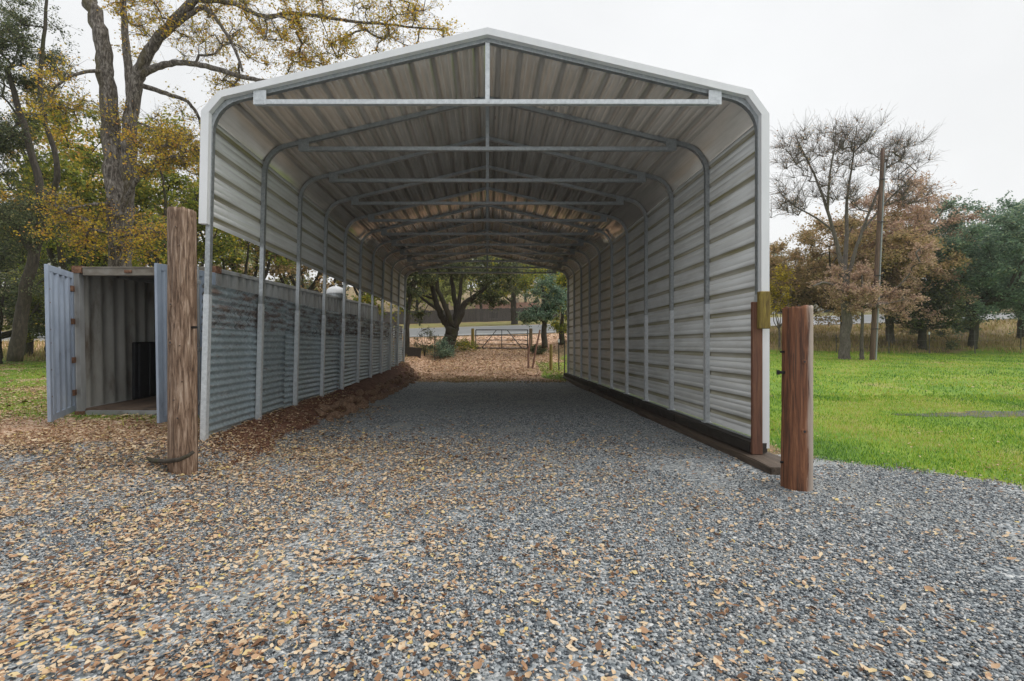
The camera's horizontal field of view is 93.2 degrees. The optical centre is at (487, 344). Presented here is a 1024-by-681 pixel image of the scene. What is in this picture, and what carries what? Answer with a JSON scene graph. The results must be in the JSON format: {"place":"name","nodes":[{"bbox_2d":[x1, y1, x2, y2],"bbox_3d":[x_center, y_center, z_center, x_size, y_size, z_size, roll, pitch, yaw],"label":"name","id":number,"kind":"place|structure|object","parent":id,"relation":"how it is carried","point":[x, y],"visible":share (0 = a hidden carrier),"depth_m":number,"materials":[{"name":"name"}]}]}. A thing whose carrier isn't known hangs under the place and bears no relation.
{"place":"outdoors","nodes":[
{"label":"outdoors","id":0,"kind":"place"},
{"bbox_2d":[1,313,1016,340],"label":"road","id":1,"kind":"structure","parent":0,"point":[414,332],"depth_m":38.45,"materials":[{"name":"grey asphalt"}]},
{"bbox_2d":[0,284,1023,680],"bbox_3d":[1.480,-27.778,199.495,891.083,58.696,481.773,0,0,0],"label":"ground","id":2,"kind":"structure","parent":0,"point":[434,400],"depth_m":3.97,"materials":[{"name":"grey gravel"}]},
{"bbox_2d":[0,176,39,299],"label":"oak tree","id":3,"kind":"object","parent":2,"relation":"on","point":[12,254],"visible":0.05,"depth_m":48.22,"materials":[{"name":"green plant"}]},
{"bbox_2d":[0,268,45,363],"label":"oak tree","id":4,"kind":"object","parent":2,"relation":"on","point":[5,310],"visible":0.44,"depth_m":20.91,"materials":[{"name":"green plant"}]},
{"bbox_2d":[2,253,71,356],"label":"oak tree","id":5,"kind":"object","parent":2,"relation":"on","point":[8,327],"visible":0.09,"depth_m":21.84,"materials":[{"name":"green plant"}]},
{"bbox_2d":[0,0,97,361],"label":"oak tree","id":6,"kind":"object","parent":2,"relation":"on","point":[9,215],"visible":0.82,"depth_m":15.38,"materials":[{"name":"green plant"}]},
{"bbox_2d":[1,177,97,282],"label":"oak tree","id":7,"kind":"object","parent":2,"relation":"on","point":[19,240],"depth_m":47.79,"materials":[{"name":"green plant"}]},
{"bbox_2d":[0,185,103,355],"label":"oak tree","id":8,"kind":"object","parent":2,"relation":"on","point":[5,252],"visible":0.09,"depth_m":23.70,"materials":[{"name":"green plant"}]},
{"bbox_2d":[0,59,119,273],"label":"oak tree","id":9,"kind":"object","parent":2,"relation":"on","point":[59,138],"visible":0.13,"depth_m":23.24,"materials":[{"name":"green plant"}]},
{"bbox_2d":[0,89,173,271],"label":"oak tree","id":10,"kind":"object","parent":2,"relation":"on","point":[72,173],"visible":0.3,"depth_m":18.22,"materials":[{"name":"green plant"}]},
{"bbox_2d":[37,172,219,286],"bbox_3d":[-18.613,-4.591,26.247,7.883,11.253,9.039,0,0,33],"label":"oak tree","id":11,"kind":"object","parent":2,"relation":"on","point":[69,262],"visible":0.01,"depth_m":24.15,"materials":[{"name":"green plant"}]},
{"bbox_2d":[89,109,253,273],"bbox_3d":[-12.922,-4.224,19.891,5.407,11.054,5.484,0,0,30],"label":"oak tree","id":12,"kind":"object","parent":2,"relation":"on","point":[166,193],"visible":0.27,"depth_m":19.57,"materials":[{"name":"green plant"}]},
{"bbox_2d":[167,206,197,474],"bbox_3d":[-3.433,0.070,5.452,0.300,3.182,0.313,0,0,-28],"label":"wooden post","id":13,"kind":"object","parent":2,"relation":"on","point":[182,399],"visible":0.93,"depth_m":5.33,"materials":[{"name":"wood"}]},
{"bbox_2d":[134,172,258,273],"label":"oak tree","id":14,"kind":"object","parent":2,"relation":"on","point":[199,233],"visible":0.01,"depth_m":47.58,"materials":[{"name":"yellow plant"}]},
{"bbox_2d":[44,263,378,422],"bbox_3d":[-5.799,-0.165,13.708,2.458,2.590,13.372,0,1,0],"label":"shipping container","id":15,"kind":"object","parent":2,"relation":"on","point":[99,321],"visible":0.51,"depth_m":8.42,"materials":[{"name":"metal"}]},
{"bbox_2d":[44,263,76,421],"bbox_3d":[-6.766,-0.027,7.657,0.100,2.430,1.199,-1,2,-26],"label":"door","id":16,"kind":"structure","parent":15,"relation":"in","point":[59,287],"depth_m":7.53,"materials":[{"name":"paint"}]},
{"bbox_2d":[132,342,155,399],"bbox_3d":[-6.865,0.509,9.861,0.090,1.120,0.950,1,1,0],"label":"plastic panel","id":17,"kind":"object","parent":15,"relation":"in","point":[143,369],"visible":0.62,"depth_m":9.60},
{"bbox_2d":[154,263,215,422],"bbox_3d":[-4.681,-0.025,7.613,0.100,2.430,1.199,0,1,10],"label":"door","id":18,"kind":"structure","parent":15,"relation":"in","point":[160,270],"depth_m":7.14,"materials":[{"name":"paint"}]},
{"bbox_2d":[326,286,342,298],"bbox_3d":[-4.703,-1.613,15.000,0.600,0.360,0.600,0,0,0],"label":"roof vent","id":19,"kind":"object","parent":15,"relation":"on","point":[335,291],"visible":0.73,"depth_m":14.78,"materials":[{"name":"metal"}]},
{"bbox_2d":[138,141,306,284],"bbox_3d":[-12.495,-4.717,23.977,7.537,11.609,8.014,0,0,35],"label":"oak tree","id":20,"kind":"object","parent":2,"relation":"on","point":[218,259],"visible":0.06,"depth_m":24.20,"materials":[{"name":"green plant"}]},
{"bbox_2d":[215,240,265,277],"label":"oak tree","id":21,"kind":"object","parent":2,"relation":"on","point":[252,261],"visible":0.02,"depth_m":74.43,"materials":[{"name":"green plant"}]},
{"bbox_2d":[13,0,468,266],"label":"oak tree","id":22,"kind":"object","parent":2,"relation":"on","point":[121,165],"visible":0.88,"depth_m":12.89,"materials":[{"name":"yellow plant"}]},
{"bbox_2d":[222,239,341,292],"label":"oak tree","id":23,"kind":"object","parent":2,"relation":"on","point":[279,269],"visible":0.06,"depth_m":25.57,"materials":[{"name":"green plant"}]},
{"bbox_2d":[270,264,317,289],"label":"oak tree","id":24,"kind":"object","parent":2,"relation":"on","point":[278,279],"visible":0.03,"depth_m":79.37,"materials":[{"name":"green plant"}]},
{"bbox_2d":[265,258,353,298],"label":"oak tree","id":25,"kind":"object","parent":2,"relation":"on","point":[307,284],"visible":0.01,"depth_m":71.69,"materials":[{"name":"green plant"}]},
{"bbox_2d":[315,408,326,416],"bbox_3d":[-3.300,1.367,9.554,0.250,0.161,0.228,26,-18,-8],"label":"rock","id":26,"kind":"object","parent":2,"relation":"on","point":[322,413],"visible":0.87,"depth_m":9.49,"materials":[{"name":"stone"}]},
{"bbox_2d":[318,404,331,412],"bbox_3d":[-3.356,1.318,9.985,0.300,0.177,0.240,30,-3,20],"label":"rock","id":27,"kind":"object","parent":2,"relation":"on","point":[327,408],"visible":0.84,"depth_m":9.92,"materials":[{"name":"stone"}]},
{"bbox_2d":[325,415,333,421],"bbox_3d":[-3.082,1.468,9.499,0.189,0.121,0.226,29,15,-16],"label":"rock","id":28,"kind":"object","parent":2,"relation":"on","point":[330,418],"visible":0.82,"depth_m":9.43,"materials":[{"name":"stone"}]},
{"bbox_2d":[329,411,341,418],"bbox_3d":[-3.080,1.456,9.815,0.204,0.170,0.271,26,17,23],"label":"rock","id":29,"kind":"object","parent":2,"relation":"on","point":[336,414],"visible":0.72,"depth_m":9.76,"materials":[{"name":"stone"}]},
{"bbox_2d":[333,401,340,407],"bbox_3d":[-3.325,1.334,10.624,0.203,0.156,0.236,-29,-2,-14],"label":"rock","id":30,"kind":"object","parent":2,"relation":"on","point":[337,403],"visible":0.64,"depth_m":10.57,"materials":[{"name":"stone"}]},
{"bbox_2d":[340,400,347,406],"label":"rock","id":31,"kind":"object","parent":2,"relation":"on","point":[344,403],"visible":0.54,"depth_m":10.89,"materials":[{"name":"stone"}]},
{"bbox_2d":[344,396,353,402],"bbox_3d":[-3.301,1.336,11.525,0.207,0.190,0.282,-22,-11,33],"label":"rock","id":32,"kind":"object","parent":2,"relation":"on","point":[349,399],"visible":0.63,"depth_m":11.47,"materials":[{"name":"stone"}]},
{"bbox_2d":[345,403,357,412],"bbox_3d":[-3.063,1.474,10.864,0.290,0.249,0.287,-24,33,-21],"label":"rock","id":33,"kind":"object","parent":2,"relation":"on","point":[353,407],"visible":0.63,"depth_m":10.79,"materials":[{"name":"stone"}]},
{"bbox_2d":[356,403,366,408],"bbox_3d":[-3.031,1.506,11.589,0.293,0.172,0.243,0,23,14],"label":"rock","id":34,"kind":"object","parent":2,"relation":"on","point":[359,405],"visible":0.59,"depth_m":11.52,"materials":[{"name":"stone"}]},
{"bbox_2d":[332,278,443,322],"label":"oak tree","id":35,"kind":"object","parent":2,"relation":"on","point":[366,297],"visible":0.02,"depth_m":28.83,"materials":[{"name":"green plant"}]},
{"bbox_2d":[402,347,421,357],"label":"timber wall","id":36,"kind":"structure","parent":2,"relation":"on","point":[412,351],"depth_m":24.88,"materials":[{"name":"wood"}]},
{"bbox_2d":[397,269,435,346],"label":"oak tree","id":37,"kind":"object","parent":2,"relation":"on","point":[411,293],"visible":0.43,"depth_m":26.40,"materials":[{"name":"green plant"}]},
{"bbox_2d":[392,285,447,309],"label":"oak tree","id":38,"kind":"object","parent":2,"relation":"on","point":[417,303],"visible":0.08,"depth_m":77.76,"materials":[{"name":"green plant"}]},
{"bbox_2d":[409,325,440,355],"bbox_3d":[-3.415,-0.135,26.174,1.576,1.792,1.543,0,0,37],"label":"shrub","id":39,"kind":"object","parent":2,"relation":"on","point":[424,346],"visible":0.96,"depth_m":26.18,"materials":[{"name":"green plant"}]},
{"bbox_2d":[415,269,436,307],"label":"oak tree","id":40,"kind":"object","parent":2,"relation":"on","point":[425,292],"visible":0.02,"depth_m":61.99,"materials":[{"name":"green plant"}]},
{"bbox_2d":[423,335,460,358],"bbox_3d":[-2.495,0.259,26.603,2.413,1.588,2.003,0,0,-16],"label":"shrub","id":41,"kind":"object","parent":2,"relation":"on","point":[441,349],"visible":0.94,"depth_m":26.51,"materials":[{"name":"green plant"}]},
{"bbox_2d":[413,262,472,305],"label":"oak tree","id":42,"kind":"object","parent":2,"relation":"on","point":[447,291],"visible":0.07,"depth_m":62.98,"materials":[{"name":"green plant"}]},
{"bbox_2d":[421,274,478,308],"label":"oak tree","id":43,"kind":"object","parent":2,"relation":"on","point":[457,296],"visible":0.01,"depth_m":82.26,"materials":[{"name":"green plant"}]},
{"bbox_2d":[455,336,478,351],"bbox_3d":[-1.403,0.048,29.482,2.066,1.288,1.957,0,0,-36],"label":"shrub","id":44,"kind":"object","parent":2,"relation":"on","point":[466,343],"visible":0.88,"depth_m":29.26,"materials":[{"name":"green plant"}]},
{"bbox_2d":[406,255,530,351],"bbox_3d":[-1.596,-3.357,28.756,8.704,7.731,4.312,0,0,0],"label":"oak tree","id":45,"kind":"object","parent":2,"relation":"on","point":[450,323],"visible":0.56,"depth_m":28.28,"materials":[{"name":"green plant"}]},
{"bbox_2d":[378,307,558,323],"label":"board fence","id":46,"kind":"object","parent":2,"relation":"on","point":[483,315],"visible":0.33,"depth_m":59.99,"materials":[{"name":"grey wood"}]},
{"bbox_2d":[471,328,473,348],"bbox_3d":[-0.924,-0.221,30.501,0.214,1.539,0.208,0,0,0],"label":"gate post","id":47,"kind":"object","parent":2,"relation":"on","point":[472,333],"visible":0.6,"depth_m":30.42,"materials":[{"name":"brown wood"}]},
{"bbox_2d":[439,255,524,308],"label":"oak tree","id":48,"kind":"object","parent":2,"relation":"on","point":[469,289],"visible":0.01,"depth_m":69.85,"materials":[{"name":"green plant"}]},
{"bbox_2d":[198,27,769,454],"bbox_3d":[-0.082,-1.355,13.955,7.534,5.571,15.540,0,0,0],"label":"carport","id":49,"kind":"object","parent":2,"relation":"on","point":[629,200],"visible":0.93,"depth_m":8.41,"materials":[{"name":"metal"}]},
{"bbox_2d":[470,257,525,296],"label":"oak tree","id":50,"kind":"object","parent":2,"relation":"on","point":[493,265],"visible":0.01,"depth_m":74.74,"materials":[{"name":"green plant"}]},
{"bbox_2d":[475,298,537,319],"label":"tan house","id":51,"kind":"structure","parent":2,"relation":"on","point":[508,305],"depth_m":73.51,"materials":[{"name":"paint"}]},
{"bbox_2d":[0,346,1023,489],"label":"lawn grass","id":52,"kind":"structure","parent":2,"relation":"on","point":[992,433],"depth_m":9.63,"materials":[{"name":"green plant"}]},
{"bbox_2d":[2,317,1023,382],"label":"dry grass","id":53,"kind":"structure","parent":2,"relation":"on","point":[1013,341],"depth_m":29.26,"materials":[{"name":"brown plant"}]},
{"bbox_2d":[468,255,562,324],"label":"oak tree","id":54,"kind":"object","parent":2,"relation":"on","point":[527,279],"visible":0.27,"depth_m":46.29,"materials":[{"name":"green plant"}]},
{"bbox_2d":[527,339,530,368],"bbox_3d":[2.053,0.481,24.001,0.135,1.552,0.891,0,0,10],"label":"stake","id":55,"kind":"object","parent":2,"relation":"on","point":[528,354],"visible":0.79,"depth_m":23.97,"materials":[{"name":"brown wood"}]},
{"bbox_2d":[529,328,532,348],"bbox_3d":[2.735,-0.207,30.500,0.234,1.567,0.226,0,0,0],"label":"gate post","id":56,"kind":"object","parent":2,"relation":"on","point":[530,335],"visible":0.56,"depth_m":30.40,"materials":[{"name":"brown wood"}]},
{"bbox_2d":[475,329,527,348],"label":"metal gate","id":57,"kind":"structure","parent":56,"relation":"attached to","point":[501,335],"depth_m":30.47,"materials":[{"name":"metal"}]},
{"bbox_2d":[532,330,540,368],"bbox_3d":[2.417,0.240,24.002,0.107,1.960,0.996,0,0,29],"label":"stake","id":58,"kind":"object","parent":2,"relation":"on","point":[535,349],"visible":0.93,"depth_m":23.95,"materials":[{"name":"brown wood"}]},
{"bbox_2d":[530,343,548,354],"bbox_3d":[2.980,0.256,28.329,1.280,0.893,1.215,0,0,0],"label":"shrub","id":59,"kind":"object","parent":2,"relation":"on","point":[540,349],"visible":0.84,"depth_m":28.17,"materials":[{"name":"green plant"}]},
{"bbox_2d":[515,271,566,347],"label":"oak tree","id":60,"kind":"object","parent":2,"relation":"on","point":[544,312],"visible":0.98,"depth_m":27.21,"materials":[{"name":"green plant"}]},
{"bbox_2d":[532,268,566,314],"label":"oak tree","id":61,"kind":"object","parent":2,"relation":"on","point":[565,312],"depth_m":65.37,"materials":[{"name":"green plant"}]},
{"bbox_2d":[549,344,552,369],"bbox_3d":[3.022,0.739,23.000,0.159,1.478,0.156,0,0,0],"label":"fence post","id":62,"kind":"object","parent":2,"relation":"on","point":[550,358],"visible":0.86,"depth_m":22.93,"materials":[{"name":"brown wood"}]},
{"bbox_2d":[543,271,566,344],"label":"oak tree","id":63,"kind":"object","parent":2,"relation":"on","point":[560,327],"visible":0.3,"depth_m":29.82,"materials":[{"name":"green plant"}]},
{"bbox_2d":[558,339,559,369],"bbox_3d":[3.365,0.661,22.812,0.068,1.792,0.056,0,0,0],"label":"steel post","id":64,"kind":"object","parent":2,"relation":"on","point":[558,353],"visible":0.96,"depth_m":22.80,"materials":[{"name":"grey metal"}]},
{"bbox_2d":[564,341,564,372],"bbox_3d":[3.515,0.752,22.005,0.046,1.814,0.047,0,0,36],"label":"steel post","id":65,"kind":"object","parent":2,"relation":"on","point":[564,356],"visible":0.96,"depth_m":22.00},
{"bbox_2d":[563,377,593,391],"bbox_3d":[3.530,1.526,18.700,0.473,0.199,5.980,0,0,0],"label":"edging plank","id":66,"kind":"object","parent":2,"relation":"on","point":[580,385],"visible":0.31,"depth_m":17.52,"materials":[{"name":"brown wood"}]},
{"bbox_2d":[563,373,576,379],"bbox_3d":[3.536,1.353,20.400,0.246,0.154,2.680,0,0,0],"label":"sleeper","id":67,"kind":"object","parent":66,"relation":"on","point":[570,376],"visible":0.77,"depth_m":20.39,"materials":[{"name":"brown wood"}]},
{"bbox_2d":[574,377,590,385],"bbox_3d":[3.537,1.353,17.775,0.248,0.154,2.530,0,0,0],"label":"sleeper","id":68,"kind":"object","parent":66,"relation":"on","point":[581,380],"visible":0.7,"depth_m":17.60,"materials":[{"name":"brown wood"}]},
{"bbox_2d":[590,389,644,413],"bbox_3d":[3.540,1.532,13.150,0.453,0.187,5.080,0,0,0],"label":"edging plank","id":69,"kind":"object","parent":2,"relation":"on","point":[626,405],"visible":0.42,"depth_m":12.43,"materials":[{"name":"brown wood"}]},
{"bbox_2d":[588,382,609,392],"bbox_3d":[3.537,1.353,15.225,0.248,0.154,2.530,0,0,0],"label":"sleeper","id":70,"kind":"object","parent":69,"relation":"on","point":[596,386],"visible":0.67,"depth_m":15.02,"materials":[{"name":"brown wood"}]},
{"bbox_2d":[606,389,637,403],"bbox_3d":[3.537,1.353,12.675,0.248,0.154,2.530,0,0,0],"label":"sleeper","id":71,"kind":"object","parent":69,"relation":"on","point":[621,396],"visible":0.76,"depth_m":12.43,"materials":[{"name":"brown wood"}]},
{"bbox_2d":[638,410,780,474],"bbox_3d":[3.530,1.526,8.110,0.473,0.200,4.960,0,0,0],"label":"edging plank","id":72,"kind":"object","parent":2,"relation":"on","point":[768,462],"visible":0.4,"depth_m":6.73,"materials":[{"name":"brown wood"}]},
{"bbox_2d":[633,399,679,421],"bbox_3d":[3.538,1.354,10.125,0.249,0.155,2.530,0,0,0],"label":"sleeper","id":73,"kind":"object","parent":72,"relation":"on","point":[658,410],"visible":0.75,"depth_m":9.85,"materials":[{"name":"brown wood"}]},
{"bbox_2d":[675,414,766,452],"bbox_3d":[3.537,1.353,7.575,0.248,0.154,2.530,0,0,0],"label":"sleeper","id":74,"kind":"object","parent":72,"relation":"on","point":[731,438],"visible":0.88,"depth_m":7.21,"materials":[{"name":"brown wood"}]},
{"bbox_2d":[770,263,799,349],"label":"oak tree","id":75,"kind":"object","parent":2,"relation":"on","point":[774,295],"visible":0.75,"depth_m":26.86,"materials":[{"name":"green plant"}]},
{"bbox_2d":[776,305,813,491],"bbox_3d":[3.277,0.646,5.127,0.314,2.108,0.300,0,0,-43],"label":"wooden post","id":76,"kind":"object","parent":2,"relation":"on","point":[796,461],"visible":0.93,"depth_m":5.01,"materials":[{"name":"wood"}]},
{"bbox_2d":[770,296,854,313],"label":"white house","id":77,"kind":"structure","parent":2,"relation":"on","point":[825,311],"depth_m":55.95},
{"bbox_2d":[770,228,865,314],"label":"oak tree","id":78,"kind":"object","parent":2,"relation":"on","point":[802,280],"visible":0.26,"depth_m":29.09,"materials":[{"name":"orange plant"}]},
{"bbox_2d":[770,103,962,359],"bbox_3d":[17.368,-5.259,23.313,8.905,12.377,4.214,0,0,0],"label":"oak tree","id":79,"kind":"object","parent":2,"relation":"on","point":[844,335],"visible":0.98,"depth_m":23.01,"materials":[{"name":"grey plant"}]},
{"bbox_2d":[806,238,939,359],"bbox_3d":[18.387,-2.058,22.847,6.305,5.751,2.677,0,0,-15],"label":"oak tree","id":80,"kind":"object","parent":2,"relation":"on","point":[862,295],"visible":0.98,"depth_m":22.71,"materials":[{"name":"brown plant"}]},
{"bbox_2d":[770,206,976,328],"bbox_3d":[21.480,-3.865,29.154,11.426,8.525,10.895,0,0,0],"label":"oak tree","id":81,"kind":"object","parent":2,"relation":"on","point":[900,237],"visible":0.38,"depth_m":27.00,"materials":[{"name":"brown plant"}]},
{"bbox_2d":[869,148,885,359],"bbox_3d":[18.164,-3.915,22.497,0.761,10.419,0.224,0,0,0],"label":"utility pole","id":82,"kind":"object","parent":2,"relation":"on","point":[875,313],"visible":0.85,"depth_m":22.43,"materials":[{"name":"brown wood"}]},
{"bbox_2d":[812,171,994,346],"bbox_3d":[23.840,-4.795,28.352,8.111,10.476,7.929,0,0,23],"label":"oak tree","id":83,"kind":"object","parent":2,"relation":"on","point":[916,213],"visible":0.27,"depth_m":26.75,"materials":[{"name":"brown plant"}]},
{"bbox_2d":[878,274,986,350],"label":"oak tree","id":84,"kind":"object","parent":2,"relation":"on","point":[939,301],"visible":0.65,"depth_m":26.31,"materials":[{"name":"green plant"}]},
{"bbox_2d":[888,189,1023,348],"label":"oak tree","id":85,"kind":"object","parent":2,"relation":"on","point":[983,279],"visible":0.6,"depth_m":25.99,"materials":[{"name":"green plant"}]},
{"bbox_2d":[897,410,1023,417],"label":"mud patch","id":86,"kind":"object","parent":2,"relation":"on","point":[993,414],"visible":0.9,"depth_m":9.49,"materials":[{"name":"brown soil"}]},
{"bbox_2d":[963,201,1023,339],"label":"oak tree","id":87,"kind":"object","parent":2,"relation":"on","point":[1019,322],"visible":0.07,"depth_m":29.97,"materials":[{"name":"green plant"}]},
{"bbox_2d":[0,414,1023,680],"bbox_3d":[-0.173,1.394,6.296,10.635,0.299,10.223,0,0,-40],"label":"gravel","id":88,"kind":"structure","parent":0,"point":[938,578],"depth_m":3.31,"materials":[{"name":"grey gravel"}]},
{"bbox_2d":[0,332,1023,680],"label":"fallen leaves","id":89,"kind":"object","parent":88,"relation":"on","point":[128,448],"depth_m":3.68,"materials":[{"name":"brown plant"}]},
{"bbox_2d":[0,0,1023,288],"label":"sky","id":90,"kind":"structure","parent":0,"point":[959,64],"materials":[{"name":"white"}]},
{"bbox_3d":[23.760,0.067,26.012,0.068,1.474,0.056,0,0,0],"label":"steel post","id":91,"kind":"object","parent":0,"visible":0},
{"bbox_2d":[819,333,1021,347],"bbox_3d":[23.540,-0.202,25.980,15.056,0.759,0.008,0,0,0],"label":"wire fence","id":92,"kind":"object","parent":91,"relation":"attached to","point":[927,340],"visible":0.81,"depth_m":25.98,"materials":[{"name":"grey metal"}]}
]}

